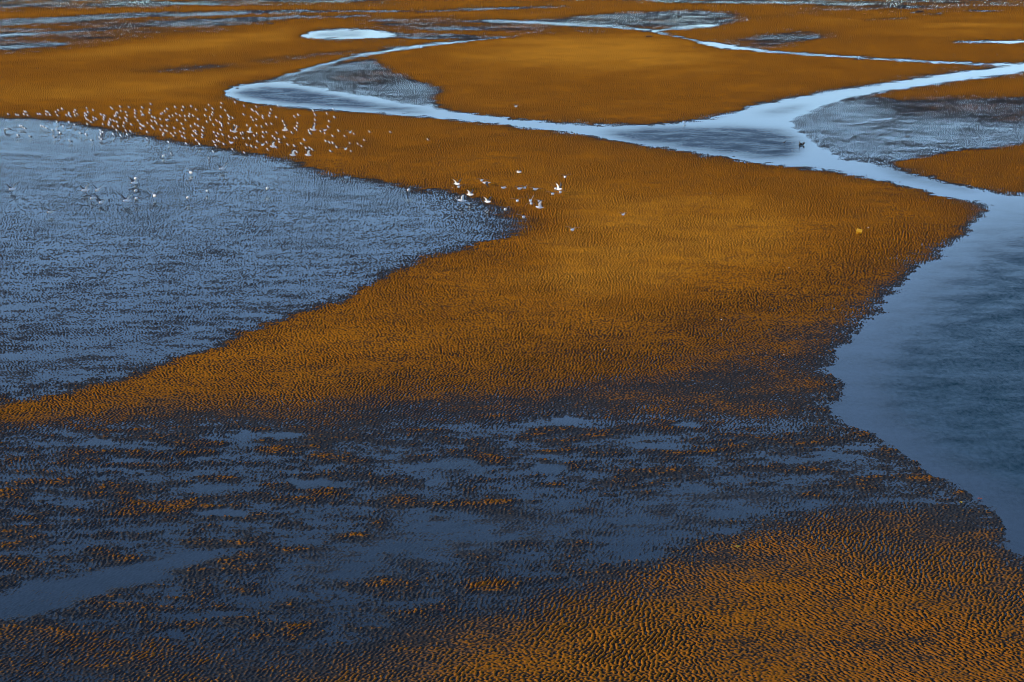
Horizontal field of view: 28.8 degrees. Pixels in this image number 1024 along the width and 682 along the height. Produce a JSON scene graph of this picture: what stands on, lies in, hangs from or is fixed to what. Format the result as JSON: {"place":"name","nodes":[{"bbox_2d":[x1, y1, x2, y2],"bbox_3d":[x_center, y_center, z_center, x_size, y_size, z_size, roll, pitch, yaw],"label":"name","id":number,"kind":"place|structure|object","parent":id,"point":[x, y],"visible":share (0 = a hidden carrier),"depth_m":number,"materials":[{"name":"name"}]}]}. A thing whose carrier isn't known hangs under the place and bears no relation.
{"place":"outdoors","nodes":[
{"label":"outdoors","id":0,"kind":"place"},
{"bbox_2d":[6,183,16,190],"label":"flying gull","id":1,"kind":"object","parent":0,"point":[12,189],"visible":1,"depth_m":224.40,"materials":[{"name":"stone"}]},
{"bbox_2d":[79,184,88,191],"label":"flying gull","id":2,"kind":"object","parent":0,"point":[85,189],"visible":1,"depth_m":223.48,"materials":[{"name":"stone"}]},
{"bbox_2d":[121,194,132,201],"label":"flying gull","id":3,"kind":"object","parent":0,"point":[127,199],"visible":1,"depth_m":215.94,"materials":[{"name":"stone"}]},
{"bbox_2d":[129,176,140,183],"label":"flying gull","id":4,"kind":"object","parent":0,"point":[134,182],"visible":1,"depth_m":229.39,"materials":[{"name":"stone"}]},
{"bbox_2d":[458,193,465,201],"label":"flying gull","id":5,"kind":"object","parent":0,"point":[462,198],"visible":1,"depth_m":216.23,"materials":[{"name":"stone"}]},
{"bbox_2d":[466,189,473,195],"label":"flying gull","id":6,"kind":"object","parent":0,"point":[470,193],"visible":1,"depth_m":219.36,"materials":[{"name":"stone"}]},
{"bbox_2d":[0,0,1023,681],"bbox_3d":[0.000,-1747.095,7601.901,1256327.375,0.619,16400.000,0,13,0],"label":"ground","id":7,"kind":"structure","parent":0,"point":[220,460],"depth_m":151.74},
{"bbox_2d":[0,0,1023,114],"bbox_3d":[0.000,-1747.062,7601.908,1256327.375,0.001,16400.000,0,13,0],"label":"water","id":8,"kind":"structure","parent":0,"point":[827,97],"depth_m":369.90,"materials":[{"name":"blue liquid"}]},
{"bbox_2d":[536,200,544,208],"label":"flying gull","id":9,"kind":"object","parent":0,"point":[539,206],"visible":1,"depth_m":212.16,"materials":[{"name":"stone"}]},
{"bbox_2d":[555,182,561,190],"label":"flying gull","id":10,"kind":"object","parent":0,"point":[559,188],"visible":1,"depth_m":223.09,"materials":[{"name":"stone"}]}
]}

